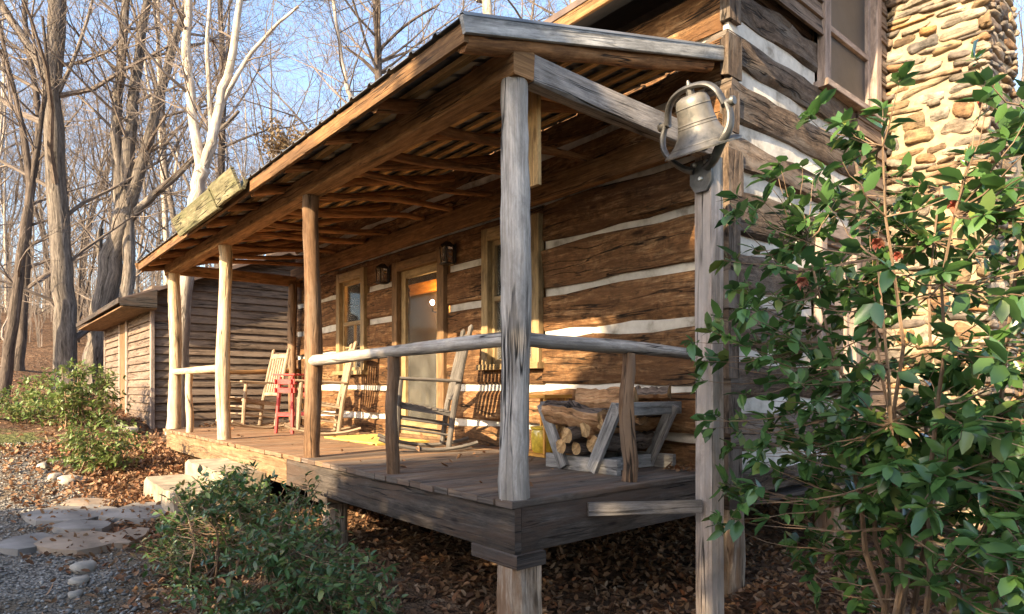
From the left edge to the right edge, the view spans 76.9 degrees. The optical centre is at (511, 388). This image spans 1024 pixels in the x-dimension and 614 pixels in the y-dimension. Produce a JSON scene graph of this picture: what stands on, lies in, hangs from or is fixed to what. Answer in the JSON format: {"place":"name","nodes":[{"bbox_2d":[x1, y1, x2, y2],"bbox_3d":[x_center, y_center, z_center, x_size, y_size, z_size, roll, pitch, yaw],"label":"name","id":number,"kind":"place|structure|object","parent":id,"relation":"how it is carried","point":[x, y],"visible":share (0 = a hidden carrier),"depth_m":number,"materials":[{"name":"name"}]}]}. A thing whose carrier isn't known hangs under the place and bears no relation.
{"place":"outdoors","nodes":[
{"label":"outdoors","id":0,"kind":"place"},
{"bbox_2d":[0,440,184,613],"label":"gravel","id":1,"kind":"structure","parent":0,"point":[103,592],"depth_m":4.26,"materials":[{"name":"gravel"}]},
{"bbox_2d":[0,310,1018,613],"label":"ground","id":2,"kind":"structure","parent":0,"point":[38,358],"depth_m":4.90,"materials":[{"name":"soil"}]},
{"bbox_2d":[1,2,40,241],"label":"woodland tree","id":3,"kind":"object","parent":2,"relation":"on","point":[13,142],"visible":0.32,"depth_m":37.14,"materials":[{"name":"brown plant"}]},
{"bbox_2d":[0,119,43,267],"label":"woodland tree","id":4,"kind":"object","parent":2,"relation":"on","point":[14,210],"visible":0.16,"depth_m":49.50,"materials":[{"name":"brown plant"}]},
{"bbox_2d":[0,532,53,555],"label":"flagstone","id":5,"kind":"object","parent":2,"relation":"on","point":[17,545],"visible":0.57,"depth_m":4.73,"materials":[{"name":"stone"}]},
{"bbox_2d":[0,385,59,423],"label":"evergreen shrub","id":6,"kind":"object","parent":2,"relation":"on","point":[6,407],"visible":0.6,"depth_m":11.32,"materials":[{"name":"green plant"}]},
{"bbox_2d":[0,75,77,280],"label":"woodland tree","id":7,"kind":"object","parent":2,"relation":"on","point":[9,194],"visible":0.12,"depth_m":50.27,"materials":[{"name":"brown plant"}]},
{"bbox_2d":[0,3,96,312],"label":"woodland tree","id":8,"kind":"object","parent":2,"relation":"on","point":[35,208],"visible":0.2,"depth_m":44.39,"materials":[{"name":"brown plant"}]},
{"bbox_2d":[0,82,97,309],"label":"woodland tree","id":9,"kind":"object","parent":2,"relation":"on","point":[16,217],"visible":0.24,"depth_m":50.22,"materials":[{"name":"brown plant"}]},
{"bbox_2d":[0,0,107,396],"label":"bare tree","id":10,"kind":"object","parent":2,"relation":"on","point":[12,321],"visible":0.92,"depth_m":14.93,"materials":[{"name":"brown plant"}]},
{"bbox_2d":[0,47,108,311],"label":"woodland tree","id":11,"kind":"object","parent":2,"relation":"on","point":[4,220],"visible":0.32,"depth_m":39.29,"materials":[{"name":"brown plant"}]},
{"bbox_2d":[0,2,109,225],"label":"woodland tree","id":12,"kind":"object","parent":2,"relation":"on","point":[4,123],"visible":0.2,"depth_m":32.88,"materials":[{"name":"brown plant"}]},
{"bbox_2d":[0,0,109,267],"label":"woodland tree","id":13,"kind":"object","parent":2,"relation":"on","point":[34,140],"visible":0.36,"depth_m":25.07,"materials":[{"name":"brown plant"}]},
{"bbox_2d":[1,39,111,263],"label":"woodland tree","id":14,"kind":"object","parent":2,"relation":"on","point":[69,155],"visible":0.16,"depth_m":47.68,"materials":[{"name":"brown plant"}]},
{"bbox_2d":[0,0,114,256],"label":"woodland tree","id":15,"kind":"object","parent":2,"relation":"on","point":[24,77],"visible":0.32,"depth_m":27.86,"materials":[{"name":"brown plant"}]},
{"bbox_2d":[8,100,109,276],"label":"woodland tree","id":16,"kind":"object","parent":2,"relation":"on","point":[68,189],"visible":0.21,"depth_m":43.42,"materials":[{"name":"brown plant"}]},
{"bbox_2d":[0,6,132,293],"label":"woodland tree","id":17,"kind":"object","parent":2,"relation":"on","point":[39,196],"visible":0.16,"depth_m":46.78,"materials":[{"name":"brown plant"}]},
{"bbox_2d":[57,475,80,484],"bbox_3d":[-4.728,0.988,6.886,0.218,0.123,0.159,0,0,-40],"label":"rock","id":18,"kind":"object","parent":2,"relation":"on","point":[66,479],"visible":0.62,"depth_m":6.83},
{"bbox_2d":[21,504,117,526],"bbox_3d":[-3.845,1.117,5.596,0.627,0.121,0.621,0,0,18],"label":"flagstone","id":19,"kind":"object","parent":2,"relation":"on","point":[60,517],"visible":0.65,"depth_m":5.52,"materials":[{"name":"stone"}]},
{"bbox_2d":[3,52,137,255],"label":"woodland tree","id":20,"kind":"object","parent":2,"relation":"on","point":[68,181],"visible":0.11,"depth_m":50.34,"materials":[{"name":"brown plant"}]},
{"bbox_2d":[11,357,135,428],"bbox_3d":[-7.198,0.078,10.655,1.711,1.207,1.949,0,0,-40],"label":"evergreen shrub","id":21,"kind":"object","parent":2,"relation":"on","point":[75,391],"visible":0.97,"depth_m":10.40,"materials":[{"name":"green plant"}]},
{"bbox_2d":[68,589,83,598],"bbox_3d":[-2.661,1.259,3.926,0.080,0.050,0.077,0,0,-25],"label":"rock","id":22,"kind":"object","parent":2,"relation":"on","point":[75,593],"visible":0.88,"depth_m":3.90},
{"bbox_2d":[33,530,123,556],"bbox_3d":[-3.294,1.192,4.898,0.591,0.116,0.479,0,0,1],"label":"flagstone","id":23,"kind":"object","parent":2,"relation":"on","point":[92,543],"visible":0.65,"depth_m":4.81,"materials":[{"name":"stone"}]},
{"bbox_2d":[67,575,89,585],"bbox_3d":[-2.781,1.244,4.145,0.110,0.070,0.115,0,0,16],"label":"rock","id":24,"kind":"object","parent":2,"relation":"on","point":[78,580],"visible":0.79,"depth_m":4.11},
{"bbox_2d":[52,519,111,533],"bbox_3d":[-3.518,1.151,5.268,0.440,0.111,0.255,0,0,-5],"label":"flagstone","id":25,"kind":"object","parent":2,"relation":"on","point":[74,525],"visible":0.73,"depth_m":5.23,"materials":[{"name":"stone"}]},
{"bbox_2d":[69,559,96,573],"bbox_3d":[-2.919,1.229,4.400,0.151,0.098,0.162,0,0,4],"label":"rock","id":26,"kind":"object","parent":2,"relation":"on","point":[90,565],"visible":0.8,"depth_m":4.35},
{"bbox_2d":[0,25,169,341],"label":"woodland tree","id":27,"kind":"object","parent":2,"relation":"on","point":[80,272],"visible":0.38,"depth_m":25.13,"materials":[{"name":"brown plant"}]},
{"bbox_2d":[60,498,113,505],"bbox_3d":[-3.918,1.088,5.972,0.455,0.110,0.329,0,0,3],"label":"flagstone","id":28,"kind":"object","parent":2,"relation":"on","point":[77,501],"visible":0.5,"depth_m":5.96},
{"bbox_2d":[34,73,150,265],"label":"woodland tree","id":29,"kind":"object","parent":2,"relation":"on","point":[96,164],"visible":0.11,"depth_m":49.15,"materials":[{"name":"brown plant"}]},
{"bbox_2d":[8,2,180,264],"bbox_3d":[-21.985,-11.953,34.877,8.885,17.284,8.047,0,0,-35],"label":"woodland tree","id":30,"kind":"object","parent":2,"relation":"on","point":[90,143],"visible":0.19,"depth_m":34.65,"materials":[{"name":"brown plant"}]},
{"bbox_2d":[9,0,181,300],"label":"woodland tree","id":31,"kind":"object","parent":2,"relation":"on","point":[93,153],"visible":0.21,"depth_m":29.77,"materials":[{"name":"brown plant"}]},
{"bbox_2d":[45,414,152,472],"bbox_3d":[-4.823,0.664,7.556,1.067,0.709,1.070,0,0,-40],"label":"evergreen shrub","id":32,"kind":"object","parent":2,"relation":"on","point":[102,453],"visible":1,"depth_m":7.41,"materials":[{"name":"green plant"}]},
{"bbox_2d":[0,0,204,370],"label":"bare tree","id":33,"kind":"object","parent":2,"relation":"on","point":[20,352],"visible":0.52,"depth_m":18.99,"materials":[{"name":"brown plant"}]},
{"bbox_2d":[21,15,183,254],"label":"woodland tree","id":34,"kind":"object","parent":2,"relation":"on","point":[145,173],"visible":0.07,"depth_m":53.76,"materials":[{"name":"brown plant"}]},
{"bbox_2d":[45,25,180,342],"bbox_3d":[-15.844,-8.527,26.356,7.870,13.552,5.898,0,0,45],"label":"woodland tree","id":35,"kind":"object","parent":2,"relation":"on","point":[95,254],"visible":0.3,"depth_m":25.55,"materials":[{"name":"brown plant"}]},
{"bbox_2d":[19,3,229,292],"bbox_3d":[-19.552,-11.141,33.274,9.716,16.506,7.338,0,0,-30],"label":"woodland tree","id":36,"kind":"object","parent":2,"relation":"on","point":[141,241],"visible":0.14,"depth_m":33.30,"materials":[{"name":"brown plant"}]},
{"bbox_2d":[100,527,149,549],"bbox_3d":[-3.035,1.195,5.063,0.271,0.106,0.479,0,0,3],"label":"flagstone","id":37,"kind":"object","parent":2,"relation":"on","point":[130,532],"visible":0.59,"depth_m":5.04,"materials":[{"name":"stone"}]},
{"bbox_2d":[16,2,240,308],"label":"woodland tree","id":38,"kind":"object","parent":2,"relation":"on","point":[92,214],"visible":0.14,"depth_m":42.55,"materials":[{"name":"brown plant"}]},
{"bbox_2d":[0,207,260,347],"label":"undergrowth","id":39,"kind":"object","parent":2,"relation":"on","point":[87,302],"visible":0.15,"depth_m":30.49,"materials":[{"name":"brown plant"}]},
{"bbox_2d":[98,502,165,524],"bbox_3d":[-3.295,1.124,5.759,0.560,0.123,0.579,0,0,1],"label":"flagstone","id":40,"kind":"object","parent":2,"relation":"on","point":[118,515],"visible":0.47,"depth_m":5.60,"materials":[{"name":"stone"}]},
{"bbox_2d":[96,110,185,282],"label":"woodland tree","id":41,"kind":"object","parent":2,"relation":"on","point":[161,195],"visible":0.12,"depth_m":45.63,"materials":[{"name":"brown plant"}]},
{"bbox_2d":[6,0,277,256],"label":"woodland tree","id":42,"kind":"object","parent":2,"relation":"on","point":[165,174],"visible":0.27,"depth_m":23.31,"materials":[{"name":"brown plant"}]},
{"bbox_2d":[0,0,296,393],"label":"bare tree","id":43,"kind":"object","parent":2,"relation":"on","point":[116,256],"visible":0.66,"depth_m":16.86,"materials":[{"name":"brown plant"}]},
{"bbox_2d":[85,27,247,282],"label":"woodland tree","id":44,"kind":"object","parent":2,"relation":"on","point":[172,160],"visible":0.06,"depth_m":61.36,"materials":[{"name":"brown plant"}]},
{"bbox_2d":[135,86,206,284],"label":"woodland tree","id":45,"kind":"object","parent":2,"relation":"on","point":[174,198],"visible":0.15,"depth_m":47.55,"materials":[{"name":"brown plant"}]},
{"bbox_2d":[0,0,348,284],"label":"woodland tree","id":46,"kind":"object","parent":2,"relation":"on","point":[165,221],"visible":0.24,"depth_m":23.32,"materials":[{"name":"brown plant"}]},
{"bbox_2d":[143,474,220,523],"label":"step block","id":47,"kind":"structure","parent":2,"relation":"on","point":[155,486],"depth_m":6.09,"materials":[{"name":"stone"}]},
{"bbox_2d":[67,0,304,277],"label":"woodland tree","id":48,"kind":"object","parent":2,"relation":"on","point":[186,156],"visible":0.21,"depth_m":23.16,"materials":[{"name":"brown plant"}]},
{"bbox_2d":[76,252,297,428],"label":"wooden shed","id":49,"kind":"structure","parent":2,"relation":"on","point":[134,327],"depth_m":12.14,"materials":[{"name":"brown wood"}]},
{"bbox_2d":[118,321,128,414],"bbox_3d":[-7.955,-0.381,13.193,0.042,2.150,0.900,0,0,-40],"label":"door","id":50,"kind":"structure","parent":49,"relation":"in","point":[123,337],"depth_m":13.16,"materials":[{"name":"paint"}]},
{"bbox_2d":[111,34,294,266],"bbox_3d":[-15.674,-10.914,34.494,8.044,15.647,7.285,0,0,-9],"label":"woodland tree","id":51,"kind":"object","parent":2,"relation":"on","point":[237,126],"visible":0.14,"depth_m":33.83,"materials":[{"name":"brown plant"}]},
{"bbox_2d":[157,54,269,187],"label":"woodland tree","id":52,"kind":"object","parent":2,"relation":"on","point":[226,136],"visible":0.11,"depth_m":47.45,"materials":[{"name":"brown plant"}]},
{"bbox_2d":[68,0,360,434],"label":"pale tree","id":53,"kind":"object","parent":2,"relation":"on","point":[203,157],"visible":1,"depth_m":10.56,"materials":[{"name":"beige plant"}]},
{"bbox_2d":[185,458,265,512],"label":"step block","id":54,"kind":"structure","parent":2,"relation":"on","point":[192,465],"depth_m":6.32,"materials":[{"name":"stone"}]},
{"bbox_2d":[144,50,310,265],"bbox_3d":[-16.776,-13.026,40.087,10.723,18.726,11.765,0,0,13],"label":"woodland tree","id":55,"kind":"object","parent":2,"relation":"on","point":[244,169],"visible":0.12,"depth_m":38.68,"materials":[{"name":"brown plant"}]},
{"bbox_2d":[168,73,316,265],"bbox_3d":[-15.178,-11.535,38.078,10.310,16.410,9.397,0,0,28],"label":"woodland tree","id":56,"kind":"object","parent":2,"relation":"on","point":[265,121],"visible":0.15,"depth_m":37.16,"materials":[{"name":"brown plant"}]},
{"bbox_2d":[132,0,354,267],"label":"bare tree","id":57,"kind":"object","parent":2,"relation":"on","point":[221,141],"visible":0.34,"depth_m":19.92,"materials":[{"name":"beige plant"}]},
{"bbox_2d":[181,46,343,177],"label":"woodland tree","id":58,"kind":"object","parent":2,"relation":"on","point":[264,129],"visible":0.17,"depth_m":45.27,"materials":[{"name":"brown plant"}]},
{"bbox_2d":[127,460,400,613],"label":"evergreen shrub","id":59,"kind":"object","parent":2,"relation":"on","point":[279,551],"visible":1,"depth_m":3.76,"materials":[{"name":"green plant"}]},
{"bbox_2d":[211,35,328,255],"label":"woodland tree","id":60,"kind":"object","parent":2,"relation":"on","point":[269,123],"visible":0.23,"depth_m":56.52,"materials":[{"name":"brown plant"}]},
{"bbox_2d":[153,0,390,240],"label":"woodland tree","id":61,"kind":"object","parent":2,"relation":"on","point":[253,108],"visible":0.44,"depth_m":25.09,"materials":[{"name":"brown plant"}]},
{"bbox_2d":[251,111,311,162],"bbox_3d":[-6.922,-4.122,20.047,2.220,8.655,2.225,0,0,-40],"label":"beech tree","id":62,"kind":"object","parent":2,"relation":"on","point":[281,145],"visible":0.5,"depth_m":19.60,"materials":[{"name":"brown plant"}]},
{"bbox_2d":[157,0,462,128],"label":"pale tree","id":63,"kind":"object","parent":2,"relation":"on","point":[348,90],"visible":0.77,"depth_m":13.08,"materials":[{"name":"beige plant"}]},
{"bbox_2d":[245,0,414,121],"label":"woodland tree","id":64,"kind":"object","parent":2,"relation":"on","point":[327,65],"visible":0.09,"depth_m":39.33,"materials":[{"name":"brown plant"}]},
{"bbox_2d":[123,0,560,172],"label":"bare tree","id":65,"kind":"object","parent":2,"relation":"on","point":[377,70],"visible":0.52,"depth_m":13.96,"materials":[{"name":"brown plant"}]},
{"bbox_2d":[291,573,408,613],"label":"evergreen shrub","id":66,"kind":"object","parent":2,"relation":"on","point":[385,607],"visible":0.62,"depth_m":3.39,"materials":[{"name":"green plant"}]},
{"bbox_2d":[274,0,430,125],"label":"woodland tree","id":67,"kind":"object","parent":2,"relation":"on","point":[333,65],"visible":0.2,"depth_m":22.62,"materials":[{"name":"brown plant"}]},
{"bbox_2d":[135,11,724,613],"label":"porch","id":68,"kind":"object","parent":2,"relation":"on","point":[467,91],"visible":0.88,"depth_m":4.30,"materials":[{"name":"brown wood"}]},
{"bbox_2d":[216,348,290,428],"bbox_3d":[-3.648,-0.005,9.162,0.615,1.149,0.890,0,0,44],"label":"rocking chair","id":69,"kind":"object","parent":68,"relation":"on","point":[269,379],"visible":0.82,"depth_m":9.23,"materials":[{"name":"brown wood"}]},
{"bbox_2d":[273,374,304,433],"bbox_3d":[-2.822,0.197,8.271,0.360,0.757,0.340,0,0,25],"label":"red stand","id":70,"kind":"object","parent":68,"relation":"on","point":[279,390],"visible":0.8,"depth_m":8.17,"materials":[{"name":"paint"}]},
{"bbox_2d":[284,341,360,434],"bbox_3d":[-2.361,-0.005,8.006,0.890,1.149,0.615,0,0,-20],"label":"rocking chair","id":71,"kind":"object","parent":68,"relation":"on","point":[337,429],"visible":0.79,"depth_m":7.83,"materials":[{"name":"brown wood"}]},
{"bbox_2d":[324,434,429,445],"bbox_3d":[-1.508,0.561,7.083,0.626,0.030,1.250,0,0,-40],"label":"door mat","id":72,"kind":"object","parent":68,"relation":"on","point":[364,438],"depth_m":6.96,"materials":[{"name":"wicker"}]},
{"bbox_2d":[377,324,477,451],"bbox_3d":[-0.799,-0.005,6.010,0.890,1.149,0.615,0,0,-13],"label":"rocking chair","id":73,"kind":"object","parent":68,"relation":"on","point":[454,381],"visible":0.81,"depth_m":5.80,"materials":[{"name":"grey wood"}]},
{"bbox_2d":[528,394,571,457],"bbox_3d":[0.278,0.312,5.494,0.320,0.516,0.340,0,0,-40],"label":"plant stand","id":74,"kind":"object","parent":68,"relation":"on","point":[557,397],"visible":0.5,"depth_m":5.38,"materials":[{"name":"orange wood"}]},
{"bbox_2d":[530,426,556,452],"bbox_3d":[0.268,0.434,5.460,0.230,0.215,0.230,0,0,-40],"label":"crock","id":75,"kind":"object","parent":74,"relation":"on","point":[536,439],"visible":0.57,"depth_m":5.37,"materials":[{"name":"yellow ceramic"}]},
{"bbox_2d":[537,401,681,475],"bbox_3d":[0.711,0.334,4.656,0.715,0.481,0.798,0,0,-40],"label":"firewood rack","id":76,"kind":"object","parent":68,"relation":"on","point":[600,460],"visible":0.72,"depth_m":4.51,"materials":[{"name":"grey wood"}]},
{"bbox_2d":[556,439,586,453],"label":"firewood log","id":77,"kind":"object","parent":76,"relation":"on","point":[563,447],"visible":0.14,"depth_m":4.47,"materials":[{"name":"beige wood"}]},
{"bbox_2d":[572,442,638,455],"bbox_3d":[0.686,0.416,4.612,0.650,0.105,0.099,0,0,-40],"label":"firewood log","id":78,"kind":"object","parent":76,"relation":"on","point":[580,449],"visible":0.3,"depth_m":4.41,"materials":[{"name":"brown wood"}]},
{"bbox_2d":[562,426,587,442],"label":"firewood log","id":79,"kind":"object","parent":78,"relation":"on","point":[571,434],"visible":0.33,"depth_m":4.39,"materials":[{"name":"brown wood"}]},
{"bbox_2d":[541,400,608,431],"bbox_3d":[0.451,0.197,4.501,0.247,0.227,0.525,0,0,-40],"label":"firewood log","id":80,"kind":"object","parent":79,"relation":"on","point":[569,413],"visible":0.84,"depth_m":4.44,"materials":[{"name":"brown wood"}]},
{"bbox_2d":[586,431,653,452],"bbox_3d":[0.783,0.377,4.551,0.622,0.141,0.139,0,0,-40],"label":"firewood log","id":81,"kind":"object","parent":76,"relation":"on","point":[643,439],"visible":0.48,"depth_m":4.49,"materials":[{"name":"brown wood"}]},
{"bbox_2d":[580,422,643,439],"bbox_3d":[0.710,0.284,4.529,0.563,0.146,0.123,0,0,-40],"label":"firewood log","id":82,"kind":"object","parent":81,"relation":"on","point":[587,432],"visible":0.17,"depth_m":4.35,"materials":[{"name":"brown wood"}]},
{"bbox_2d":[575,386,638,408],"bbox_3d":[0.670,0.092,4.589,0.438,0.209,0.182,0,0,21],"label":"firewood log","id":83,"kind":"object","parent":82,"relation":"on","point":[596,398],"visible":0.5,"depth_m":4.55,"materials":[{"name":"brown wood"}]},
{"bbox_2d":[614,416,660,432],"bbox_3d":[0.838,0.236,4.578,0.546,0.162,0.173,0,0,-44],"label":"firewood log","id":84,"kind":"object","parent":81,"relation":"on","point":[652,423],"visible":0.21,"depth_m":4.64,"materials":[{"name":"brown wood"}]},
{"bbox_2d":[597,414,647,429],"bbox_3d":[0.751,0.216,4.457,0.495,0.124,0.134,0,0,-40],"label":"firewood log","id":85,"kind":"object","parent":76,"relation":"on","point":[641,421],"visible":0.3,"depth_m":4.48,"materials":[{"name":"brown wood"}]},
{"bbox_2d":[637,384,670,401],"bbox_3d":[1.012,0.036,4.670,0.264,0.126,0.132,0,0,27],"label":"firewood log","id":86,"kind":"object","parent":76,"relation":"on","point":[651,393],"visible":0.91,"depth_m":4.63,"materials":[{"name":"brown wood"}]},
{"bbox_2d":[334,1,546,85],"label":"woodland tree","id":87,"kind":"object","parent":2,"relation":"on","point":[396,38],"visible":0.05,"depth_m":22.69,"materials":[{"name":"brown plant"}]},
{"bbox_2d":[366,0,517,43],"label":"woodland tree","id":88,"kind":"object","parent":2,"relation":"on","point":[429,15],"visible":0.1,"depth_m":25.45,"materials":[{"name":"brown plant"}]},
{"bbox_2d":[337,0,552,81],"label":"woodland tree","id":89,"kind":"object","parent":2,"relation":"on","point":[431,28],"visible":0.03,"depth_m":22.64,"materials":[{"name":"brown plant"}]},
{"bbox_2d":[338,0,555,44],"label":"pale tree","id":90,"kind":"object","parent":2,"relation":"on","point":[486,6],"visible":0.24,"depth_m":14.03,"materials":[{"name":"beige plant"}]},
{"bbox_2d":[422,0,562,42],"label":"woodland tree","id":91,"kind":"object","parent":2,"relation":"on","point":[532,14],"visible":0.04,"depth_m":25.73,"materials":[{"name":"brown plant"}]},
{"bbox_2d":[0,380,1020,613],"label":"fallen leaves","id":92,"kind":"object","parent":2,"relation":"on","point":[157,446],"visible":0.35,"depth_m":5.00,"materials":[{"name":"brown plant"}]},
{"bbox_2d":[502,0,574,19],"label":"pale tree","id":93,"kind":"object","parent":2,"relation":"on","point":[532,2],"visible":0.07,"depth_m":14.36,"materials":[{"name":"beige plant"}]},
{"bbox_2d":[295,0,1023,595],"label":"log cabin","id":94,"kind":"object","parent":2,"relation":"on","point":[613,260],"visible":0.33,"depth_m":5.61,"materials":[{"name":"brown wood"}]},
{"bbox_2d":[332,267,367,374],"bbox_3d":[-2.187,-0.882,8.765,0.135,1.408,0.896,0,0,-40],"label":"window","id":95,"kind":"structure","parent":94,"relation":"in","point":[351,286],"depth_m":8.84,"materials":[{"name":"paint"}]},
{"bbox_2d":[375,263,389,284],"bbox_3d":[-1.588,-1.410,7.929,0.182,0.252,0.160,0,0,-15],"label":"wall lantern","id":96,"kind":"object","parent":94,"relation":"attached to","point":[386,272],"depth_m":7.93,"materials":[{"name":"metal"}]},
{"bbox_2d":[392,249,448,440],"bbox_3d":[-1.015,-0.471,7.503,0.260,2.090,1.120,0,0,-40],"label":"door","id":97,"kind":"structure","parent":94,"relation":"in","point":[400,275],"depth_m":7.45,"materials":[{"name":"paint"}]},
{"bbox_2d":[439,241,455,265],"bbox_3d":[-0.685,-1.440,6.853,0.160,0.252,0.182,0,0,25],"label":"wall lantern","id":98,"kind":"object","parent":94,"relation":"attached to","point":[450,246],"depth_m":6.85,"materials":[{"name":"metal"}]},
{"bbox_2d":[476,213,545,369],"bbox_3d":[0.062,-0.882,6.239,0.334,1.408,0.916,0,0,-40],"label":"window","id":99,"kind":"structure","parent":94,"relation":"in","point":[490,237],"depth_m":6.40,"materials":[{"name":"paint"}]},
{"bbox_2d":[814,221,860,380],"bbox_3d":[2.781,-0.698,5.484,0.816,1.356,0.135,0,0,-40],"label":"window","id":100,"kind":"structure","parent":94,"relation":"in","point":[839,234],"depth_m":5.55,"materials":[{"name":"paint"}]},
{"bbox_2d":[810,0,886,124],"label":"window","id":101,"kind":"structure","parent":94,"relation":"in","point":[849,51],"depth_m":5.76,"materials":[{"name":"paint"}]},
{"bbox_2d":[695,153,723,613],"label":"bell post","id":102,"kind":"object","parent":2,"relation":"on","point":[708,479],"visible":0.75,"depth_m":3.67,"materials":[{"name":"grey wood"}]},
{"bbox_2d":[587,499,701,515],"bbox_3d":[0.749,0.674,3.624,0.661,0.076,0.033,0,0,-8],"label":"support board","id":103,"kind":"object","parent":102,"relation":"attached to","point":[615,508],"visible":1,"depth_m":3.61,"materials":[{"name":"grey wood"}]},
{"bbox_2d":[657,80,741,193],"bbox_3d":[1.089,-1.415,3.678,0.401,0.596,0.491,0,0,-40],"label":"dinner bell","id":104,"kind":"object","parent":102,"relation":"attached to","point":[701,127],"visible":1,"depth_m":3.56,"materials":[{"name":"metal"}]},
{"bbox_2d":[680,39,1023,613],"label":"camellia bush","id":105,"kind":"object","parent":2,"relation":"on","point":[981,447],"visible":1,"depth_m":2.91,"materials":[{"name":"green plant"}]},
{"bbox_2d":[1014,0,1023,89],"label":"woodland tree","id":106,"kind":"object","parent":2,"relation":"on","point":[1021,30],"visible":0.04,"depth_m":17.09,"materials":[{"name":"brown plant"}]},
{"bbox_2d":[0,0,1023,307],"label":"sky","id":107,"kind":"structure","parent":0,"point":[295,50],"materials":[{"name":"blue"}]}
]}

